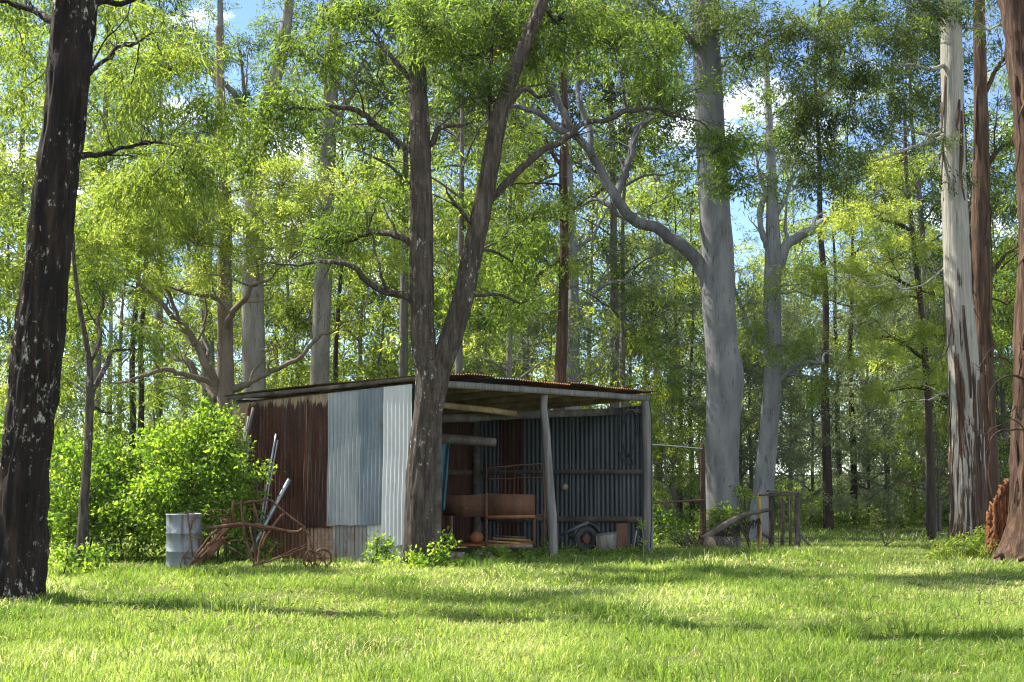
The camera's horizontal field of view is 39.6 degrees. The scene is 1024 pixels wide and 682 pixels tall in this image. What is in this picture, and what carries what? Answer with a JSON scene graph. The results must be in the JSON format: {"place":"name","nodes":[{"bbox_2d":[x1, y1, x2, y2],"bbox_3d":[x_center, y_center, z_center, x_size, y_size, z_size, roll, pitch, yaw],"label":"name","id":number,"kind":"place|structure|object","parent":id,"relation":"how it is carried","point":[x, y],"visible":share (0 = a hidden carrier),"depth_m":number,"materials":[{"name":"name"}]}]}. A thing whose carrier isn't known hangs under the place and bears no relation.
{"place":"outdoors","nodes":[
{"label":"outdoors","id":0,"kind":"place"},
{"bbox_2d":[0,0,1018,474],"label":"sky","id":1,"kind":"structure","parent":0,"point":[240,17],"materials":[{"name":"blue"}]},
{"bbox_2d":[0,475,1023,681],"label":"ground","id":2,"kind":"structure","parent":0,"point":[549,587],"depth_m":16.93,"materials":[{"name":"green plant"}]},
{"bbox_2d":[0,137,69,453],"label":"understorey tree","id":3,"kind":"object","parent":2,"relation":"on","point":[12,276],"visible":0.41,"depth_m":35.77,"materials":[{"name":"green plant"}]},
{"bbox_2d":[0,205,107,531],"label":"understorey tree","id":4,"kind":"object","parent":2,"relation":"on","point":[3,405],"visible":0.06,"depth_m":39.36,"materials":[{"name":"green plant"}]},
{"bbox_2d":[0,101,128,475],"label":"casuarina tree","id":5,"kind":"object","parent":2,"relation":"on","point":[4,358],"visible":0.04,"depth_m":46.30,"materials":[{"name":"green plant"}]},
{"bbox_2d":[0,87,149,441],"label":"yellow green tree","id":6,"kind":"object","parent":2,"relation":"on","point":[14,302],"visible":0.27,"depth_m":36.61,"materials":[{"name":"green plant"}]},
{"bbox_2d":[48,536,119,577],"bbox_3d":[-6.216,3.189,20.435,1.094,0.731,0.936,0,-5,0],"label":"garden weed","id":7,"kind":"object","parent":2,"relation":"on","point":[96,557],"visible":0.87,"depth_m":20.42,"materials":[{"name":"green plant"}]},
{"bbox_2d":[7,191,186,571],"bbox_3d":[-6.572,0.540,22.292,2.653,6.185,2.456,3,-6,-33],"label":"young gum","id":8,"kind":"object","parent":2,"relation":"on","point":[88,275],"visible":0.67,"depth_m":22.04,"materials":[{"name":"green plant"}]},
{"bbox_2d":[0,0,193,303],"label":"slender gum","id":9,"kind":"object","parent":2,"relation":"on","point":[33,26],"visible":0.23,"depth_m":40.22,"materials":[{"name":"green plant"}]},
{"bbox_2d":[47,410,187,560],"bbox_3d":[-7.208,2.606,24.880,3.570,2.991,2.768,0,-5,0],"label":"leafy shrub","id":10,"kind":"object","parent":2,"relation":"on","point":[104,510],"visible":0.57,"depth_m":24.51,"materials":[{"name":"green plant"}]},
{"bbox_2d":[0,0,252,542],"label":"slender gum","id":11,"kind":"object","parent":2,"relation":"on","point":[97,367],"visible":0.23,"depth_m":34.41,"materials":[{"name":"green plant"}]},
{"bbox_2d":[0,0,270,601],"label":"ironbark tree","id":12,"kind":"object","parent":2,"relation":"on","point":[37,341],"visible":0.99,"depth_m":16.74,"materials":[{"name":"green plant"}]},
{"bbox_2d":[60,139,216,494],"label":"yellow green tree","id":13,"kind":"object","parent":2,"relation":"on","point":[119,356],"visible":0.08,"depth_m":51.96,"materials":[{"name":"green plant"}]},
{"bbox_2d":[80,26,210,527],"bbox_3d":[-11.651,-2.117,44.156,5.060,16.257,3.546,-3,-6,33],"label":"bare gum","id":14,"kind":"object","parent":2,"relation":"on","point":[132,405],"visible":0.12,"depth_m":44.10,"materials":[{"name":"green plant"}]},
{"bbox_2d":[83,18,208,526],"bbox_3d":[-12.126,-2.482,47.262,5.060,17.527,3.546,0,-5,-2],"label":"bare gum","id":15,"kind":"object","parent":2,"relation":"on","point":[140,399],"visible":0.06,"depth_m":47.06,"materials":[{"name":"green plant"}]},
{"bbox_2d":[109,341,194,505],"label":"understorey tree","id":16,"kind":"object","parent":2,"relation":"on","point":[152,404],"visible":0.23,"depth_m":48.01,"materials":[{"name":"green plant"}]},
{"bbox_2d":[40,0,298,431],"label":"pale trunk gum","id":17,"kind":"object","parent":2,"relation":"on","point":[156,334],"visible":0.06,"depth_m":50.60,"materials":[{"name":"green plant"}]},
{"bbox_2d":[112,268,239,486],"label":"wattle tree","id":18,"kind":"object","parent":2,"relation":"on","point":[190,380],"visible":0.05,"depth_m":59.88,"materials":[{"name":"green plant"}]},
{"bbox_2d":[118,0,242,518],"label":"grey gum","id":19,"kind":"object","parent":2,"relation":"on","point":[220,11],"visible":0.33,"depth_m":45.98,"materials":[{"name":"green plant"}]},
{"bbox_2d":[166,513,201,567],"bbox_3d":[-5.092,3.112,22.065,0.560,0.878,0.556,0,-5,0],"label":"oil drum","id":20,"kind":"object","parent":2,"relation":"on","point":[178,545],"visible":0.68,"depth_m":21.84,"materials":[{"name":"paint"}]},
{"bbox_2d":[114,395,286,563],"bbox_3d":[-5.108,2.459,23.962,3.060,3.132,2.084,-1,-5,14],"label":"leafy shrub","id":21,"kind":"object","parent":2,"relation":"on","point":[216,454],"visible":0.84,"depth_m":23.65,"materials":[{"name":"green plant"}]},
{"bbox_2d":[164,247,242,466],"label":"understorey tree","id":22,"kind":"object","parent":2,"relation":"on","point":[182,368],"visible":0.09,"depth_m":56.55,"materials":[{"name":"green plant"}]},
{"bbox_2d":[101,135,344,528],"bbox_3d":[-9.286,-0.171,44.788,7.593,12.439,5.710,4,-6,-36],"label":"yellow green tree","id":23,"kind":"object","parent":2,"relation":"on","point":[184,401],"visible":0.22,"depth_m":43.52,"materials":[{"name":"green plant"}]},
{"bbox_2d":[64,24,409,548],"bbox_3d":[-5.715,-1.165,29.503,7.710,11.150,4.722,0,-5,0],"label":"many limbed gum","id":24,"kind":"object","parent":2,"relation":"on","point":[218,384],"visible":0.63,"depth_m":28.73,"materials":[{"name":"green plant"}]},
{"bbox_2d":[136,0,365,399],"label":"stout gum","id":25,"kind":"object","parent":2,"relation":"on","point":[253,336],"visible":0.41,"depth_m":38.29,"materials":[{"name":"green plant"}]},
{"bbox_2d":[180,499,331,568],"bbox_3d":[-3.850,2.934,21.508,2.223,1.092,0.633,-1,-5,10],"label":"old plough","id":26,"kind":"object","parent":2,"relation":"on","point":[213,545],"visible":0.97,"depth_m":21.43,"materials":[{"name":"metal"}]},
{"bbox_2d":[137,83,379,406],"bbox_3d":[-8.523,-1.512,49.709,9.017,16.122,6.781,1,-5,-15],"label":"yellow green tree","id":27,"kind":"object","parent":2,"relation":"on","point":[239,313],"visible":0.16,"depth_m":50.29,"materials":[{"name":"green plant"}]},
{"bbox_2d":[192,235,347,476],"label":"wattle tree","id":28,"kind":"object","parent":2,"relation":"on","point":[266,324],"visible":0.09,"depth_m":53.91,"materials":[{"name":"green plant"}]},
{"bbox_2d":[212,53,359,387],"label":"pale trunk gum","id":29,"kind":"object","parent":2,"relation":"on","point":[287,71],"visible":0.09,"depth_m":67.08,"materials":[{"name":"green plant"}]},
{"bbox_2d":[215,241,357,409],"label":"understorey tree","id":30,"kind":"object","parent":2,"relation":"on","point":[297,328],"visible":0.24,"depth_m":47.68,"materials":[{"name":"green plant"}]},
{"bbox_2d":[262,0,409,384],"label":"straight gum","id":31,"kind":"object","parent":2,"relation":"on","point":[320,348],"visible":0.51,"depth_m":40.17,"materials":[{"name":"green plant"}]},
{"bbox_2d":[296,46,388,382],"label":"bare gum","id":32,"kind":"object","parent":2,"relation":"on","point":[338,299],"visible":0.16,"depth_m":44.11,"materials":[{"name":"green plant"}]},
{"bbox_2d":[303,238,409,382],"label":"understorey tree","id":33,"kind":"object","parent":2,"relation":"on","point":[343,356],"visible":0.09,"depth_m":55.51,"materials":[{"name":"green plant"}]},
{"bbox_2d":[264,67,466,384],"bbox_3d":[-4.749,-1.795,45.634,6.424,15.889,8.542,-2,-5,21],"label":"yellow green tree","id":34,"kind":"object","parent":2,"relation":"on","point":[307,296],"visible":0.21,"depth_m":46.18,"materials":[{"name":"green plant"}]},
{"bbox_2d":[304,213,456,382],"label":"understorey tree","id":35,"kind":"object","parent":2,"relation":"on","point":[381,298],"visible":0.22,"depth_m":44.17,"materials":[{"name":"green plant"}]},
{"bbox_2d":[306,62,518,374],"bbox_3d":[-3.610,-2.687,58.118,8.566,19.894,11.390,3,-6,-32],"label":"yellow green tree","id":36,"kind":"object","parent":2,"relation":"on","point":[378,163],"visible":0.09,"depth_m":58.68,"materials":[{"name":"green plant"}]},
{"bbox_2d":[274,0,557,376],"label":"dark crowned gum","id":37,"kind":"object","parent":2,"relation":"on","point":[403,346],"visible":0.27,"depth_m":40.63,"materials":[{"name":"green plant"}]},
{"bbox_2d":[361,526,472,569],"bbox_3d":[-1.447,3.214,21.553,1.771,0.802,1.348,0,-5,0],"label":"garden weed","id":38,"kind":"object","parent":2,"relation":"on","point":[423,559],"visible":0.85,"depth_m":21.66,"materials":[{"name":"green plant"}]},
{"bbox_2d":[223,373,656,562],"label":"tin shed","id":39,"kind":"structure","parent":2,"relation":"on","point":[341,456],"depth_m":25.15,"materials":[{"name":"metal"}]},
{"bbox_2d":[301,0,580,373],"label":"slender gum","id":40,"kind":"object","parent":2,"relation":"on","point":[463,204],"visible":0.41,"depth_m":34.32,"materials":[{"name":"green plant"}]},
{"bbox_2d":[370,225,516,379],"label":"understorey tree","id":41,"kind":"object","parent":2,"relation":"on","point":[467,368],"visible":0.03,"depth_m":46.03,"materials":[{"name":"green plant"}]},
{"bbox_2d":[363,129,601,379],"bbox_3d":[-0.842,-1.511,45.544,7.138,15.310,9.492,-2,-5,19],"label":"yellow green tree","id":42,"kind":"object","parent":2,"relation":"on","point":[435,303],"visible":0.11,"depth_m":46.12,"materials":[{"name":"green plant"}]},
{"bbox_2d":[442,493,535,551],"bbox_3d":[-0.436,3.404,26.162,1.750,1.231,0.815,0,-5,0],"label":"steel trough","id":43,"kind":"object","parent":2,"relation":"on","point":[487,506],"visible":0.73,"depth_m":25.84,"materials":[{"name":"metal"}]},
{"bbox_2d":[200,0,795,567],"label":"forked tree","id":44,"kind":"object","parent":2,"relation":"on","point":[430,356],"visible":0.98,"depth_m":22.78,"materials":[{"name":"green plant"}]},
{"bbox_2d":[53,480,949,528],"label":"undergrowth","id":45,"kind":"object","parent":2,"relation":"on","point":[818,521],"visible":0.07,"depth_m":48.49,"materials":[{"name":"green plant"}]},
{"bbox_2d":[462,538,548,560],"bbox_3d":[-0.151,3.680,24.376,1.719,0.567,0.841,2,-5,-23],"label":"garden weed","id":46,"kind":"object","parent":2,"relation":"on","point":[506,554],"visible":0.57,"depth_m":24.36,"materials":[{"name":"green plant"}]},
{"bbox_2d":[3,355,1008,495],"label":"forest","id":47,"kind":"object","parent":2,"relation":"on","point":[858,466],"depth_m":84.50,"materials":[{"name":"green plant"}]},
{"bbox_2d":[485,461,545,553],"bbox_3d":[0.067,3.192,27.126,1.170,1.795,0.244,0,-5,0],"label":"bed frame","id":48,"kind":"object","parent":2,"relation":"on","point":[544,502],"visible":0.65,"depth_m":27.24,"materials":[{"name":"metal"}]},
{"bbox_2d":[442,0,628,409],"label":"russet tree","id":49,"kind":"object","parent":2,"relation":"on","point":[560,366],"visible":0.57,"depth_m":34.10,"materials":[{"name":"green plant"}]},
{"bbox_2d":[378,0,695,408],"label":"yellow green tree","id":50,"kind":"object","parent":2,"relation":"on","point":[508,367],"visible":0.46,"depth_m":40.09,"materials":[{"name":"green plant"}]},
{"bbox_2d":[389,0,685,379],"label":"dark crowned gum","id":51,"kind":"object","parent":2,"relation":"on","point":[485,127],"visible":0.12,"depth_m":46.14,"materials":[{"name":"green plant"}]},
{"bbox_2d":[512,242,609,409],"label":"understorey tree","id":52,"kind":"object","parent":2,"relation":"on","point":[555,297],"visible":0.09,"depth_m":48.25,"materials":[{"name":"green plant"}]},
{"bbox_2d":[558,521,600,552],"bbox_3d":[1.314,3.689,26.874,0.737,0.601,0.757,-2,-5,20],"label":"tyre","id":53,"kind":"object","parent":2,"relation":"on","point":[579,529],"visible":0.95,"depth_m":26.72,"materials":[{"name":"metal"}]},
{"bbox_2d":[388,0,779,546],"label":"white gum","id":54,"kind":"object","parent":2,"relation":"on","point":[712,263],"visible":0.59,"depth_m":30.93,"materials":[{"name":"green plant"}]},
{"bbox_2d":[467,103,700,409],"bbox_3d":[2.377,-0.706,42.294,7.573,12.995,3.313,0,-5,0],"label":"broken gum","id":55,"kind":"object","parent":2,"relation":"on","point":[573,342],"visible":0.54,"depth_m":42.14,"materials":[{"name":"green plant"}]},
{"bbox_2d":[475,98,700,408],"bbox_3d":[2.805,-1.456,49.520,7.138,15.881,9.492,-3,-6,29],"label":"yellow green tree","id":56,"kind":"object","parent":2,"relation":"on","point":[630,191],"visible":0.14,"depth_m":50.56,"materials":[{"name":"green plant"}]},
{"bbox_2d":[558,542,647,557],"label":"garden weed","id":57,"kind":"object","parent":2,"relation":"on","point":[611,551],"visible":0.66,"depth_m":26.28,"materials":[{"name":"green plant"}]},
{"bbox_2d":[471,0,758,407],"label":"dark crowned gum","id":58,"kind":"object","parent":2,"relation":"on","point":[610,98],"visible":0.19,"depth_m":44.78,"materials":[{"name":"green plant"}]},
{"bbox_2d":[539,0,704,406],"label":"slender gum","id":59,"kind":"object","parent":2,"relation":"on","point":[650,139],"visible":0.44,"depth_m":43.16,"materials":[{"name":"green plant"}]},
{"bbox_2d":[555,64,699,493],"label":"pale trunk gum","id":60,"kind":"object","parent":2,"relation":"on","point":[605,125],"visible":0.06,"depth_m":72.39,"materials":[{"name":"green plant"}]},
{"bbox_2d":[552,118,705,504],"bbox_3d":[6.101,-1.167,61.197,7.852,17.384,10.441,-4,-6,38],"label":"yellow green tree","id":61,"kind":"object","parent":2,"relation":"on","point":[655,188],"visible":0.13,"depth_m":60.14,"materials":[{"name":"green plant"}]},
{"bbox_2d":[578,226,706,508],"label":"wattle tree","id":62,"kind":"object","parent":2,"relation":"on","point":[599,321],"visible":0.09,"depth_m":49.77,"materials":[{"name":"green plant"}]},
{"bbox_2d":[580,262,705,482],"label":"understorey tree","id":63,"kind":"object","parent":2,"relation":"on","point":[628,342],"visible":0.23,"depth_m":45.97,"materials":[{"name":"green plant"}]},
{"bbox_2d":[628,328,705,525],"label":"understorey tree","id":64,"kind":"object","parent":2,"relation":"on","point":[665,389],"visible":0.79,"depth_m":40.02,"materials":[{"name":"green plant"}]},
{"bbox_2d":[639,154,702,523],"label":"bare gum","id":65,"kind":"object","parent":2,"relation":"on","point":[662,202],"visible":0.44,"depth_m":48.16,"materials":[{"name":"green plant"}]},
{"bbox_2d":[597,283,747,527],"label":"wattle tree","id":66,"kind":"object","parent":2,"relation":"on","point":[684,379],"visible":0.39,"depth_m":45.99,"materials":[{"name":"green plant"}]},
{"bbox_2d":[653,499,699,545],"bbox_3d":[3.616,4.236,31.950,1.554,1.393,1.388,0,-5,0],"label":"wild shrub","id":67,"kind":"object","parent":2,"relation":"on","point":[667,521],"visible":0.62,"depth_m":31.82,"materials":[{"name":"green plant"}]},
{"bbox_2d":[647,167,736,520],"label":"bare gum","id":68,"kind":"object","parent":2,"relation":"on","point":[692,505],"visible":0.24,"depth_m":52.34,"materials":[{"name":"green plant"}]},
{"bbox_2d":[700,443,705,544],"bbox_3d":[4.067,3.326,30.326,0.136,2.280,0.130,0,-5,0],"label":"gate post","id":69,"kind":"object","parent":2,"relation":"on","point":[702,488],"visible":0.83,"depth_m":30.30,"materials":[{"name":"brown wood"}]},
{"bbox_2d":[651,297,759,514],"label":"understorey tree","id":70,"kind":"object","parent":2,"relation":"on","point":[703,368],"visible":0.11,"depth_m":53.78,"materials":[{"name":"green plant"}]},
{"bbox_2d":[690,484,764,546],"bbox_3d":[4.618,3.746,30.403,1.579,1.495,0.966,0,-5,0],"label":"wild shrub","id":71,"kind":"object","parent":2,"relation":"on","point":[743,495],"visible":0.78,"depth_m":30.35,"materials":[{"name":"green plant"}]},
{"bbox_2d":[653,203,817,440],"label":"yellow green tree","id":72,"kind":"object","parent":2,"relation":"on","point":[748,267],"visible":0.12,"depth_m":53.85,"materials":[{"name":"green plant"}]},
{"bbox_2d":[668,308,834,527],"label":"wattle tree","id":73,"kind":"object","parent":2,"relation":"on","point":[750,375],"visible":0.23,"depth_m":45.50,"materials":[{"name":"green plant"}]},
{"bbox_2d":[676,285,831,513],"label":"wattle tree","id":74,"kind":"object","parent":2,"relation":"on","point":[751,473],"visible":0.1,"depth_m":53.99,"materials":[{"name":"green plant"}]},
{"bbox_2d":[758,490,810,545],"bbox_3d":[5.887,3.970,31.333,1.172,1.390,1.345,0,-5,0],"label":"timber bail","id":75,"kind":"object","parent":2,"relation":"on","point":[797,532],"visible":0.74,"depth_m":30.89,"materials":[{"name":"grey wood"}]},
{"bbox_2d":[739,322,849,528],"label":"wattle tree","id":76,"kind":"object","parent":2,"relation":"on","point":[783,454],"visible":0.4,"depth_m":45.42,"materials":[{"name":"green plant"}]},
{"bbox_2d":[740,140,873,482],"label":"pale trunk gum","id":77,"kind":"object","parent":2,"relation":"on","point":[749,231],"visible":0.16,"depth_m":70.23,"materials":[{"name":"green plant"}]},
{"bbox_2d":[734,167,881,500],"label":"yellow green tree","id":78,"kind":"object","parent":2,"relation":"on","point":[760,277],"visible":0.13,"depth_m":64.45,"materials":[{"name":"green plant"}]},
{"bbox_2d":[742,295,880,519],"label":"wattle tree","id":79,"kind":"object","parent":2,"relation":"on","point":[832,406],"visible":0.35,"depth_m":51.79,"materials":[{"name":"green plant"}]},
{"bbox_2d":[739,257,884,491],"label":"wattle tree","id":80,"kind":"object","parent":2,"relation":"on","point":[785,327],"visible":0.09,"depth_m":65.37,"materials":[{"name":"green plant"}]},
{"bbox_2d":[723,0,912,529],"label":"bare gum","id":81,"kind":"object","parent":2,"relation":"on","point":[828,517],"visible":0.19,"depth_m":46.28,"materials":[{"name":"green plant"}]},
{"bbox_2d":[728,36,930,539],"bbox_3d":[8.048,-1.457,37.151,5.741,13.498,3.238,2,-5,-22],"label":"leaning gum","id":82,"kind":"object","parent":2,"relation":"on","point":[776,256],"visible":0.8,"depth_m":36.85,"materials":[{"name":"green plant"}]},
{"bbox_2d":[778,96,881,515],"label":"bare gum","id":83,"kind":"object","parent":2,"relation":"on","point":[806,242],"visible":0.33,"depth_m":56.36,"materials":[{"name":"green plant"}]},
{"bbox_2d":[779,77,925,521],"bbox_3d":[11.943,-1.685,50.123,3.743,16.440,5.342,4,-6,-38],"label":"bare gum","id":84,"kind":"object","parent":2,"relation":"on","point":[854,488],"visible":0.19,"depth_m":50.05,"materials":[{"name":"green plant"}]},
{"bbox_2d":[781,269,923,498],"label":"wattle tree","id":85,"kind":"object","parent":2,"relation":"on","point":[804,470],"visible":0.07,"depth_m":59.63,"materials":[{"name":"green plant"}]},
{"bbox_2d":[707,0,1004,544],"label":"shedding gum","id":86,"kind":"object","parent":2,"relation":"on","point":[968,485],"visible":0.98,"depth_m":30.01,"materials":[{"name":"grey plant"}]},
{"bbox_2d":[805,105,947,541],"bbox_3d":[9.389,-0.523,35.908,4.169,11.356,2.786,2,-5,-19],"label":"lime leaved gum","id":87,"kind":"object","parent":2,"relation":"on","point":[925,331],"visible":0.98,"depth_m":35.85,"materials":[{"name":"green plant"}]},
{"bbox_2d":[803,258,949,523],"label":"wattle tree","id":88,"kind":"object","parent":2,"relation":"on","point":[845,324],"visible":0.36,"depth_m":49.69,"materials":[{"name":"green plant"}]},
{"bbox_2d":[815,179,937,506],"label":"yellow green tree","id":89,"kind":"object","parent":2,"relation":"on","point":[838,338],"visible":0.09,"depth_m":56.62,"materials":[{"name":"green plant"}]},
{"bbox_2d":[811,292,946,525],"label":"wattle tree","id":90,"kind":"object","parent":2,"relation":"on","point":[853,450],"visible":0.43,"depth_m":47.82,"materials":[{"name":"green plant"}]},
{"bbox_2d":[772,0,1017,530],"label":"dark crowned gum","id":91,"kind":"object","parent":2,"relation":"on","point":[931,52],"visible":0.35,"depth_m":44.96,"materials":[{"name":"green plant"}]},
{"bbox_2d":[864,306,949,531],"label":"understorey tree","id":92,"kind":"object","parent":2,"relation":"on","point":[921,428],"visible":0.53,"depth_m":43.99,"materials":[{"name":"green plant"}]},
{"bbox_2d":[819,266,999,519],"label":"wattle tree","id":93,"kind":"object","parent":2,"relation":"on","point":[904,279],"visible":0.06,"depth_m":53.97,"materials":[{"name":"green plant"}]},
{"bbox_2d":[853,246,1009,528],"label":"wattle tree","id":94,"kind":"object","parent":2,"relation":"on","point":[946,466],"visible":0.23,"depth_m":45.61,"materials":[{"name":"green plant"}]},
{"bbox_2d":[854,77,1012,434],"bbox_3d":[15.245,-1.341,48.929,8.542,15.642,6.424,2,-5,-25],"label":"yellow green tree","id":95,"kind":"object","parent":2,"relation":"on","point":[875,366],"visible":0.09,"depth_m":48.04,"materials":[{"name":"green plant"}]},
{"bbox_2d":[901,139,1018,482],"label":"casuarina tree","id":96,"kind":"object","parent":2,"relation":"on","point":[1001,403],"visible":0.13,"depth_m":44.04,"materials":[{"name":"green plant"}]},
{"bbox_2d":[923,525,1001,561],"bbox_3d":[7.988,3.629,24.433,1.323,0.953,2.112,-3,-6,35],"label":"grass clump","id":97,"kind":"object","parent":2,"relation":"on","point":[968,547],"visible":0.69,"depth_m":24.47,"materials":[{"name":"green plant"}]},
{"bbox_2d":[915,53,1013,190],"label":"slender gum","id":98,"kind":"object","parent":2,"relation":"on","point":[1006,126],"visible":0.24,"depth_m":41.30,"materials":[{"name":"green plant"}]},
{"bbox_2d":[960,0,1023,561],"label":"red ironbark","id":99,"kind":"object","parent":2,"relation":"on","point":[1011,543],"visible":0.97,"depth_m":24.08,"materials":[{"name":"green plant"}]},
{"bbox_2d":[971,0,1018,510],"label":"red bark tree","id":100,"kind":"object","parent":2,"relation":"on","point":[983,255],"visible":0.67,"depth_m":33.29,"materials":[{"name":"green plant"}]},
{"bbox_2d":[984,477,1009,556],"bbox_3d":[8.474,3.045,24.529,0.764,1.391,0.612,0,-5,0],"label":"split stump","id":101,"kind":"object","parent":2,"relation":"on","point":[996,516],"visible":0.61,"depth_m":24.32,"materials":[{"name":"red wood"}]},
{"bbox_2d":[990,224,1017,480],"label":"understorey tree","id":102,"kind":"object","parent":2,"relation":"on","point":[1002,458],"visible":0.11,"depth_m":40.34,"materials":[{"name":"green plant"}]},
{"bbox_2d":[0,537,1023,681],"bbox_3d":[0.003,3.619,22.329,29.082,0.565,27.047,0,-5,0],"label":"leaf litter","id":103,"kind":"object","parent":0,"point":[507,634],"visible":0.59,"depth_m":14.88,"materials":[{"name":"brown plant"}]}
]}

